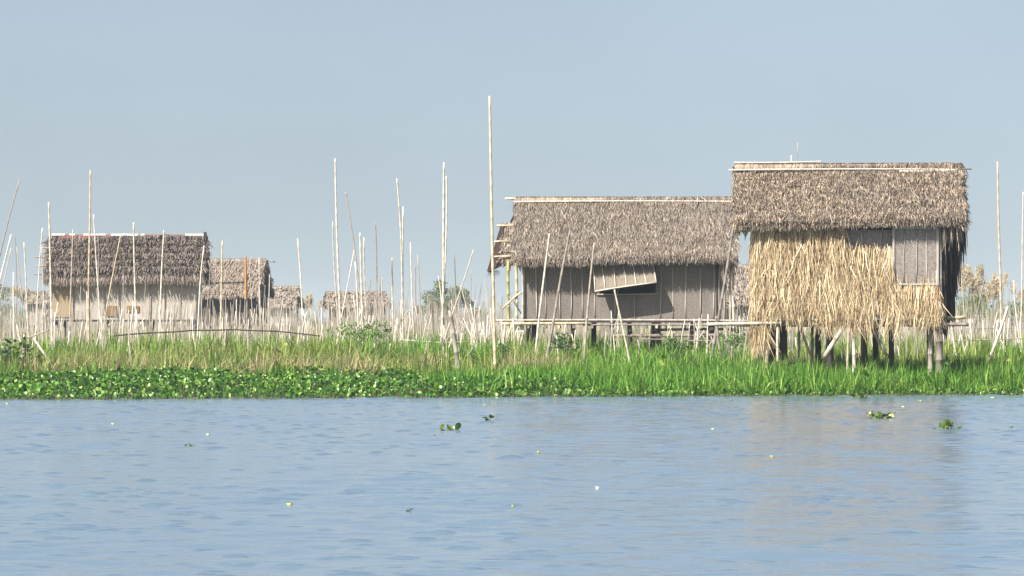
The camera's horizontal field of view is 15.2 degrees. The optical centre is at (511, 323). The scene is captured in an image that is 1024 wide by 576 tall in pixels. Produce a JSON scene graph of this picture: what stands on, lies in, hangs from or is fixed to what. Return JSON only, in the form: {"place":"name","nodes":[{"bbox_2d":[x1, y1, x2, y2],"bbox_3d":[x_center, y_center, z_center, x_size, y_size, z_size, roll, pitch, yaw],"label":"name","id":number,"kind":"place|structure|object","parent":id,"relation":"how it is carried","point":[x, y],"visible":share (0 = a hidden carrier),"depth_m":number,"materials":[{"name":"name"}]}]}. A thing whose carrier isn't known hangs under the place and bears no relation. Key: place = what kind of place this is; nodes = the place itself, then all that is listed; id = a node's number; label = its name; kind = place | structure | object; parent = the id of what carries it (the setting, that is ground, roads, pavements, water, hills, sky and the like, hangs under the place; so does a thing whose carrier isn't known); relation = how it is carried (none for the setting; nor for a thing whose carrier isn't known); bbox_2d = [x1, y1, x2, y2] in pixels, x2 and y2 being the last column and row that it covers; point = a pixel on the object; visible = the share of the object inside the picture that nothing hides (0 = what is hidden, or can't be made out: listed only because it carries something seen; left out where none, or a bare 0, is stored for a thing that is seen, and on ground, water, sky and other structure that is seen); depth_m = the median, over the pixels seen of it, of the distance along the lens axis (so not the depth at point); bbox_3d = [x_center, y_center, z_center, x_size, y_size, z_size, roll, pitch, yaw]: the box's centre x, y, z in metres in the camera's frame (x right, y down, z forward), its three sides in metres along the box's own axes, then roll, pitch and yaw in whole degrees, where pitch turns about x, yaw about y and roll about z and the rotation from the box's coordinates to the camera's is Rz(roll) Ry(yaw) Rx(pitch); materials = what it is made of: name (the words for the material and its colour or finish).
{"place":"outdoors","nodes":[
{"label":"outdoors","id":0,"kind":"place"},
{"bbox_2d":[0,394,1023,575],"bbox_3d":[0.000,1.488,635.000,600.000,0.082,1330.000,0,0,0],"label":"water","id":1,"kind":"structure","parent":0,"point":[841,485],"depth_m":35.37,"materials":[{"name":"blue liquid"}]},
{"bbox_2d":[439,422,460,429],"bbox_3d":[-0.876,1.461,54.317,0.354,0.138,0.151,0,0,-14],"label":"floating hyacinth","id":2,"kind":"object","parent":1,"relation":"on","point":[457,426],"visible":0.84,"depth_m":54.36,"materials":[{"name":"green plant"}]},
{"bbox_2d":[0,365,1023,399],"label":"water hyacinth","id":3,"kind":"object","parent":1,"relation":"on","point":[191,382],"visible":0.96,"depth_m":79.33,"materials":[{"name":"green plant"}]},
{"bbox_2d":[852,391,868,397],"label":"floating hyacinth","id":4,"kind":"object","parent":1,"relation":"on","point":[862,394],"visible":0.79,"depth_m":77.37,"materials":[{"name":"green plant"}]},
{"bbox_2d":[865,411,895,418],"bbox_3d":[5.842,1.450,61.019,0.534,0.162,0.408,0,0,0],"label":"floating hyacinth","id":5,"kind":"object","parent":1,"relation":"on","point":[887,416],"visible":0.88,"depth_m":61.01,"materials":[{"name":"green plant"}]},
{"bbox_2d":[934,419,961,428],"bbox_3d":[6.217,1.446,54.968,0.437,0.168,0.233,0,0,0],"label":"floating hyacinth","id":6,"kind":"object","parent":1,"relation":"on","point":[946,423],"visible":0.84,"depth_m":54.95,"materials":[{"name":"green plant"}]},
{"bbox_2d":[0,385,1023,398],"bbox_3d":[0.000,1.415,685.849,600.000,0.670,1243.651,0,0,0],"label":"ground","id":7,"kind":"structure","parent":0,"point":[423,396],"depth_m":79.05,"materials":[{"name":"plant"}]},
{"bbox_2d":[0,234,11,279],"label":"bamboo pole","id":8,"kind":"object","parent":7,"relation":"on","point":[5,256],"visible":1,"depth_m":119.97,"materials":[{"name":"wood"}]},
{"bbox_2d":[0,248,11,298],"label":"bamboo pole","id":9,"kind":"object","parent":7,"relation":"on","point":[5,273],"visible":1,"depth_m":126.02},
{"bbox_2d":[0,284,16,324],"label":"marsh tree","id":10,"kind":"object","parent":7,"relation":"on","point":[5,290],"visible":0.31,"depth_m":459.70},
{"bbox_2d":[0,178,19,255],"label":"bamboo pole","id":11,"kind":"object","parent":7,"relation":"on","point":[9,217],"visible":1,"depth_m":121.98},
{"bbox_2d":[13,272,14,342],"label":"bamboo pole","id":12,"kind":"object","parent":7,"relation":"on","point":[13,310],"visible":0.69,"depth_m":123.92,"materials":[{"name":"wood"}]},
{"bbox_2d":[0,336,33,370],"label":"leafy shrub","id":13,"kind":"object","parent":7,"relation":"on","point":[9,350],"visible":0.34,"depth_m":90.75,"materials":[{"name":"green plant"}]},
{"bbox_2d":[5,284,36,328],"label":"reed clump","id":14,"kind":"object","parent":7,"relation":"on","point":[19,295],"visible":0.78,"depth_m":319.80,"materials":[{"name":"beige plant"}]},
{"bbox_2d":[16,247,27,338],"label":"bamboo pole","id":15,"kind":"object","parent":7,"relation":"on","point":[21,292],"visible":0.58,"depth_m":134.02,"materials":[{"name":"wood"}]},
{"bbox_2d":[23,242,29,342],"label":"bamboo pole","id":16,"kind":"object","parent":7,"relation":"on","point":[26,294],"visible":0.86,"depth_m":129.97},
{"bbox_2d":[21,291,49,333],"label":"thatched hut","id":17,"kind":"object","parent":7,"relation":"on","point":[46,297],"visible":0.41,"depth_m":328.25,"materials":[{"name":"plant"}]},
{"bbox_2d":[35,228,42,338],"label":"bamboo pole","id":18,"kind":"object","parent":7,"relation":"on","point":[38,280],"visible":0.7,"depth_m":128.10,"materials":[{"name":"wood"}]},
{"bbox_2d":[41,245,46,340],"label":"bamboo pole","id":19,"kind":"object","parent":7,"relation":"on","point":[43,293],"visible":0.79,"depth_m":129.96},
{"bbox_2d":[48,202,53,348],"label":"bamboo pole","id":20,"kind":"object","parent":7,"relation":"on","point":[50,271],"visible":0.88,"depth_m":123.99,"materials":[{"name":"wood"}]},
{"bbox_2d":[68,230,72,334],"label":"bamboo pole","id":21,"kind":"object","parent":7,"relation":"on","point":[71,283],"visible":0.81,"depth_m":132.04,"materials":[{"name":"wood"}]},
{"bbox_2d":[86,291,87,341],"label":"garden stake","id":22,"kind":"object","parent":7,"relation":"on","point":[86,316],"visible":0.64,"depth_m":106.34,"materials":[{"name":"wood"}]},
{"bbox_2d":[87,170,90,346],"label":"bamboo pole","id":23,"kind":"object","parent":7,"relation":"on","point":[88,308],"visible":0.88,"depth_m":125.91,"materials":[{"name":"wood"}]},
{"bbox_2d":[93,214,100,345],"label":"bamboo pole","id":24,"kind":"object","parent":7,"relation":"on","point":[97,277],"visible":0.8,"depth_m":130.02,"materials":[{"name":"wood"}]},
{"bbox_2d":[98,226,99,329],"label":"bamboo pole","id":25,"kind":"object","parent":7,"relation":"on","point":[98,255],"visible":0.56,"depth_m":149.96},
{"bbox_2d":[103,235,120,328],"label":"bamboo pole","id":26,"kind":"object","parent":7,"relation":"on","point":[111,280],"visible":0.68,"depth_m":131.95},
{"bbox_2d":[34,232,213,341],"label":"thatched hut","id":27,"kind":"object","parent":7,"relation":"on","point":[182,257],"visible":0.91,"depth_m":165.77,"materials":[{"name":"grey wood"}]},
{"bbox_2d":[128,310,129,352],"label":"bamboo pole","id":28,"kind":"object","parent":7,"relation":"on","point":[129,330],"visible":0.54,"depth_m":88.52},
{"bbox_2d":[133,222,136,342],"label":"bamboo pole","id":29,"kind":"object","parent":7,"relation":"on","point":[135,305],"visible":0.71,"depth_m":127.98,"materials":[{"name":"wood"}]},
{"bbox_2d":[135,310,143,341],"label":"garden stake","id":30,"kind":"object","parent":7,"relation":"on","point":[136,321],"visible":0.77,"depth_m":119.41,"materials":[{"name":"wood"}]},
{"bbox_2d":[158,230,164,337],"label":"bamboo pole","id":31,"kind":"object","parent":7,"relation":"on","point":[161,283],"visible":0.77,"depth_m":129.97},
{"bbox_2d":[196,246,203,340],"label":"bamboo pole","id":32,"kind":"object","parent":7,"relation":"on","point":[199,293],"visible":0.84,"depth_m":133.87,"materials":[{"name":"wood"}]},
{"bbox_2d":[205,240,211,332],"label":"bamboo pole","id":33,"kind":"object","parent":7,"relation":"on","point":[208,290],"visible":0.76,"depth_m":150.05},
{"bbox_2d":[208,260,228,334],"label":"bamboo pole","id":34,"kind":"object","parent":7,"relation":"on","point":[217,293],"visible":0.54,"depth_m":145.97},
{"bbox_2d":[219,241,222,336],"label":"bamboo pole","id":35,"kind":"object","parent":7,"relation":"on","point":[221,287],"visible":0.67,"depth_m":140.02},
{"bbox_2d":[187,257,276,336],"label":"thatched hut","id":36,"kind":"object","parent":7,"relation":"on","point":[233,281],"visible":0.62,"depth_m":202.91,"materials":[{"name":"grey wood"}]},
{"bbox_2d":[244,257,247,342],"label":"bamboo pole","id":37,"kind":"object","parent":7,"relation":"on","point":[246,288],"visible":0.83,"depth_m":139.05,"materials":[{"name":"wood"}]},
{"bbox_2d":[259,258,261,338],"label":"bamboo pole","id":38,"kind":"object","parent":7,"relation":"on","point":[259,296],"visible":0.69,"depth_m":141.93,"materials":[{"name":"wood"}]},
{"bbox_2d":[261,308,268,342],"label":"garden stake","id":39,"kind":"object","parent":7,"relation":"on","point":[263,325],"visible":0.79,"depth_m":122.31,"materials":[{"name":"wood"}]},
{"bbox_2d":[274,298,283,353],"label":"garden stake","id":40,"kind":"object","parent":7,"relation":"on","point":[280,320],"visible":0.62,"depth_m":107.34,"materials":[{"name":"wood"}]},
{"bbox_2d":[258,286,304,328],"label":"thatched hut","id":41,"kind":"object","parent":7,"relation":"on","point":[293,295],"visible":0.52,"depth_m":298.49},
{"bbox_2d":[297,238,303,343],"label":"bamboo pole","id":42,"kind":"object","parent":7,"relation":"on","point":[300,280],"visible":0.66,"depth_m":137.90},
{"bbox_2d":[299,312,311,346],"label":"garden stake","id":43,"kind":"object","parent":7,"relation":"on","point":[303,326],"visible":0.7,"depth_m":109.61,"materials":[{"name":"wood"}]},
{"bbox_2d":[298,292,321,328],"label":"reed clump","id":44,"kind":"object","parent":7,"relation":"on","point":[310,294],"visible":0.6,"depth_m":329.88,"materials":[{"name":"beige plant"}]},
{"bbox_2d":[332,222,339,340],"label":"bamboo pole","id":45,"kind":"object","parent":7,"relation":"on","point":[335,278],"visible":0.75,"depth_m":135.00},
{"bbox_2d":[334,158,341,336],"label":"bamboo pole","id":46,"kind":"object","parent":7,"relation":"on","point":[338,278],"visible":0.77,"depth_m":127.88,"materials":[{"name":"wood"}]},
{"bbox_2d":[336,251,353,343],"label":"bamboo pole","id":47,"kind":"object","parent":7,"relation":"on","point":[346,288],"visible":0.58,"depth_m":131.89,"materials":[{"name":"wood"}]},
{"bbox_2d":[345,192,365,337],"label":"bamboo pole","id":48,"kind":"object","parent":7,"relation":"on","point":[355,254],"visible":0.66,"depth_m":125.98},
{"bbox_2d":[322,291,391,327],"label":"thatched hut","id":49,"kind":"object","parent":7,"relation":"on","point":[326,299],"visible":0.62,"depth_m":248.52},
{"bbox_2d":[355,262,358,338],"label":"bamboo pole","id":50,"kind":"object","parent":7,"relation":"on","point":[357,297],"visible":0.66,"depth_m":122.00,"materials":[{"name":"wood"}]},
{"bbox_2d":[325,320,391,353],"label":"leafy shrub","id":51,"kind":"object","parent":7,"relation":"on","point":[353,333],"visible":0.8,"depth_m":103.95,"materials":[{"name":"green plant"}]},
{"bbox_2d":[359,233,363,342],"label":"bamboo pole","id":52,"kind":"object","parent":7,"relation":"on","point":[361,278],"visible":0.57,"depth_m":123.96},
{"bbox_2d":[363,238,367,325],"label":"bamboo pole","id":53,"kind":"object","parent":7,"relation":"on","point":[364,278],"visible":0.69,"depth_m":126.08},
{"bbox_2d":[375,222,376,325],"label":"bamboo pole","id":54,"kind":"object","parent":7,"relation":"on","point":[376,267],"visible":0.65,"depth_m":140.06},
{"bbox_2d":[391,258,393,339],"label":"bamboo pole","id":55,"kind":"object","parent":7,"relation":"on","point":[392,292],"visible":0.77,"depth_m":130.05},
{"bbox_2d":[396,178,404,338],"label":"bamboo pole","id":56,"kind":"object","parent":7,"relation":"on","point":[401,260],"visible":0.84,"depth_m":119.99,"materials":[{"name":"wood"}]},
{"bbox_2d":[402,206,403,306],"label":"bamboo pole","id":57,"kind":"object","parent":7,"relation":"on","point":[403,233],"visible":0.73,"depth_m":120.95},
{"bbox_2d":[398,299,407,338],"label":"garden stake","id":58,"kind":"object","parent":7,"relation":"on","point":[400,315],"visible":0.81,"depth_m":119.29,"materials":[{"name":"wood"}]},
{"bbox_2d":[410,242,414,341],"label":"bamboo pole","id":59,"kind":"object","parent":7,"relation":"on","point":[412,291],"visible":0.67,"depth_m":124.02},
{"bbox_2d":[415,266,416,333],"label":"bamboo pole","id":60,"kind":"object","parent":7,"relation":"on","point":[415,298],"visible":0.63,"depth_m":116.95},
{"bbox_2d":[417,254,421,335],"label":"bamboo pole","id":61,"kind":"object","parent":7,"relation":"on","point":[419,297],"visible":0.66,"depth_m":117.95,"materials":[{"name":"wood"}]},
{"bbox_2d":[440,162,444,344],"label":"bamboo pole","id":62,"kind":"object","parent":7,"relation":"on","point":[443,254],"visible":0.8,"depth_m":111.87,"materials":[{"name":"wood"}]},
{"bbox_2d":[439,325,450,357],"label":"garden stake","id":63,"kind":"object","parent":7,"relation":"on","point":[443,342],"visible":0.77,"depth_m":95.18,"materials":[{"name":"wood"}]},
{"bbox_2d":[444,176,446,297],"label":"bamboo pole","id":64,"kind":"object","parent":7,"relation":"on","point":[445,233],"visible":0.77,"depth_m":112.91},
{"bbox_2d":[413,279,483,327],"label":"marsh tree","id":65,"kind":"object","parent":7,"relation":"on","point":[448,297],"visible":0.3,"depth_m":399.40,"materials":[{"name":"plant"}]},
{"bbox_2d":[448,310,460,373],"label":"bamboo pole","id":66,"kind":"object","parent":7,"relation":"on","point":[455,346],"visible":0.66,"depth_m":86.46,"materials":[{"name":"wood"}]},
{"bbox_2d":[454,254,456,337],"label":"bamboo pole","id":67,"kind":"object","parent":7,"relation":"on","point":[455,284],"visible":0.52,"depth_m":150.06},
{"bbox_2d":[444,250,473,340],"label":"bamboo pole","id":68,"kind":"object","parent":7,"relation":"on","point":[458,295],"visible":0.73,"depth_m":110.03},
{"bbox_2d":[456,296,463,340],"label":"garden stake","id":69,"kind":"object","parent":7,"relation":"on","point":[458,318],"visible":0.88,"depth_m":115.64,"materials":[{"name":"wood"}]},
{"bbox_2d":[461,286,475,339],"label":"bamboo pole","id":70,"kind":"object","parent":7,"relation":"on","point":[467,308],"visible":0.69,"depth_m":108.00,"materials":[{"name":"wood"}]},
{"bbox_2d":[488,96,496,372],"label":"bamboo pole","id":71,"kind":"object","parent":7,"relation":"on","point":[492,261],"visible":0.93,"depth_m":87.88,"materials":[{"name":"wood"}]},
{"bbox_2d":[497,343,511,358],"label":"leafy shrub","id":72,"kind":"object","parent":7,"relation":"on","point":[503,346],"visible":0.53,"depth_m":89.98,"materials":[{"name":"green plant"}]},
{"bbox_2d":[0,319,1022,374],"bbox_3d":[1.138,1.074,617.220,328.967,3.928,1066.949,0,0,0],"label":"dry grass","id":73,"kind":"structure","parent":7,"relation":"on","point":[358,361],"depth_m":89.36,"materials":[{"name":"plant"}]},
{"bbox_2d":[0,323,1023,377],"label":"meadow grass","id":74,"kind":"structure","parent":7,"relation":"on","point":[701,357],"depth_m":97.03,"materials":[{"name":"plant"}]},
{"bbox_2d":[0,274,1023,361],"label":"stake thicket","id":75,"kind":"object","parent":7,"relation":"on","point":[435,323],"visible":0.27,"depth_m":141.86,"materials":[{"name":"wood"}]},
{"bbox_2d":[114,329,319,336],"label":"sagging cane","id":76,"kind":"object","parent":75,"relation":"attached to","point":[216,330],"visible":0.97,"depth_m":102.99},
{"bbox_2d":[641,339,746,341],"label":"tie rail","id":77,"kind":"object","parent":75,"relation":"attached to","point":[687,340],"visible":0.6,"depth_m":100.98,"materials":[{"name":"grey wood"}]},
{"bbox_2d":[934,338,1023,342],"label":"tie rail","id":78,"kind":"object","parent":75,"relation":"attached to","point":[983,339],"visible":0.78,"depth_m":100.99,"materials":[{"name":"grey wood"}]},
{"bbox_2d":[535,234,549,351],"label":"bamboo pole","id":79,"kind":"object","parent":7,"relation":"on","point":[538,323],"visible":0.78,"depth_m":99.89,"materials":[{"name":"wood"}]},
{"bbox_2d":[545,229,570,359],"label":"bamboo pole","id":80,"kind":"object","parent":7,"relation":"on","point":[556,302],"visible":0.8,"depth_m":95.98,"materials":[{"name":"wood"}]},
{"bbox_2d":[550,331,580,358],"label":"leafy shrub","id":81,"kind":"object","parent":7,"relation":"on","point":[565,340],"visible":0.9,"depth_m":99.90,"materials":[{"name":"green plant"}]},
{"bbox_2d":[583,242,594,362],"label":"bamboo pole","id":82,"kind":"object","parent":7,"relation":"on","point":[585,337],"visible":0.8,"depth_m":95.05,"materials":[{"name":"wood"}]},
{"bbox_2d":[610,311,616,352],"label":"garden stake","id":83,"kind":"object","parent":7,"relation":"on","point":[613,330],"visible":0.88,"depth_m":102.15,"materials":[{"name":"wood"}]},
{"bbox_2d":[487,196,748,353],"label":"thatched hut","id":84,"kind":"object","parent":7,"relation":"on","point":[657,261],"visible":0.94,"depth_m":112.04,"materials":[{"name":"brown wood"}]},
{"bbox_2d":[614,290,628,360],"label":"bamboo pole","id":85,"kind":"object","parent":7,"relation":"on","point":[626,345],"visible":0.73,"depth_m":94.96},
{"bbox_2d":[664,337,694,358],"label":"leafy shrub","id":86,"kind":"object","parent":7,"relation":"on","point":[674,345],"visible":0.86,"depth_m":99.03,"materials":[{"name":"green plant"}]},
{"bbox_2d":[401,347,1023,396],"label":"tall green grass","id":87,"kind":"structure","parent":7,"relation":"on","point":[816,379],"depth_m":82.00,"materials":[{"name":"plant"}]},
{"bbox_2d":[771,357,805,366],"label":"driftwood log","id":88,"kind":"object","parent":87,"relation":"on","point":[792,360],"visible":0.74,"depth_m":84.17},
{"bbox_2d":[715,316,722,363],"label":"bamboo pole","id":89,"kind":"object","parent":7,"relation":"on","point":[718,338],"visible":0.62,"depth_m":91.99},
{"bbox_2d":[710,228,733,355],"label":"bamboo pole","id":90,"kind":"object","parent":7,"relation":"on","point":[723,291],"visible":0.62,"depth_m":95.96,"materials":[{"name":"wood"}]},
{"bbox_2d":[720,327,745,361],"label":"leafy shrub","id":91,"kind":"object","parent":7,"relation":"on","point":[734,340],"visible":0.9,"depth_m":96.99,"materials":[{"name":"green plant"}]},
{"bbox_2d":[726,265,749,332],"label":"distant hut","id":92,"kind":"object","parent":7,"relation":"on","point":[741,293],"visible":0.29,"depth_m":172.63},
{"bbox_2d":[707,161,971,375],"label":"thatched hut","id":93,"kind":"object","parent":7,"relation":"on","point":[852,247],"visible":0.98,"depth_m":84.07,"materials":[{"name":"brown wood"}]},
{"bbox_2d":[955,305,965,353],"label":"bamboo pole","id":94,"kind":"object","parent":7,"relation":"on","point":[961,336],"visible":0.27,"depth_m":99.86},
{"bbox_2d":[961,268,967,349],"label":"bamboo pole","id":95,"kind":"object","parent":7,"relation":"on","point":[963,304],"visible":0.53,"depth_m":115.92,"materials":[{"name":"wood"}]},
{"bbox_2d":[955,293,996,319],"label":"marsh tree","id":96,"kind":"object","parent":7,"relation":"on","point":[970,300],"visible":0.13,"depth_m":239.77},
{"bbox_2d":[972,274,985,338],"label":"bamboo pole","id":97,"kind":"object","parent":7,"relation":"on","point":[979,304],"visible":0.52,"depth_m":120.03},
{"bbox_2d":[970,286,994,320],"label":"reed clump","id":98,"kind":"object","parent":7,"relation":"on","point":[983,292],"visible":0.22,"depth_m":244.81,"materials":[{"name":"beige plant"}]},
{"bbox_2d":[955,263,1011,335],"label":"reed clump","id":99,"kind":"object","parent":7,"relation":"on","point":[971,283],"visible":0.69,"depth_m":224.56,"materials":[{"name":"beige plant"}]},
{"bbox_2d":[972,271,1012,331],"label":"reed clump","id":100,"kind":"object","parent":7,"relation":"on","point":[993,287],"visible":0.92,"depth_m":234.83,"materials":[{"name":"beige plant"}]},
{"bbox_2d":[989,306,1008,355],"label":"bamboo pole","id":101,"kind":"object","parent":7,"relation":"on","point":[999,331],"visible":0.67,"depth_m":97.87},
{"bbox_2d":[997,162,1002,349],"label":"bamboo pole","id":102,"kind":"object","parent":7,"relation":"on","point":[1000,274],"visible":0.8,"depth_m":108.01,"materials":[{"name":"wood"}]},
{"bbox_2d":[1003,299,1023,331],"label":"marsh tree","id":103,"kind":"object","parent":7,"relation":"on","point":[1011,307],"visible":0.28,"depth_m":259.67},
{"bbox_2d":[1009,280,1023,328],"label":"reed clump","id":104,"kind":"object","parent":7,"relation":"on","point":[1019,297],"visible":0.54,"depth_m":234.80,"materials":[{"name":"beige plant"}]},
{"bbox_2d":[1013,280,1020,350],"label":"bamboo pole","id":105,"kind":"object","parent":7,"relation":"on","point":[1016,312],"visible":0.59,"depth_m":111.97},
{"bbox_2d":[1019,192,1023,339],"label":"bamboo pole","id":106,"kind":"object","parent":7,"relation":"on","point":[1022,263],"visible":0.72,"depth_m":117.97,"materials":[{"name":"wood"}]},
{"bbox_2d":[0,0,1023,324],"label":"sky","id":107,"kind":"structure","parent":0,"point":[227,120],"materials":[{"name":"blue"}]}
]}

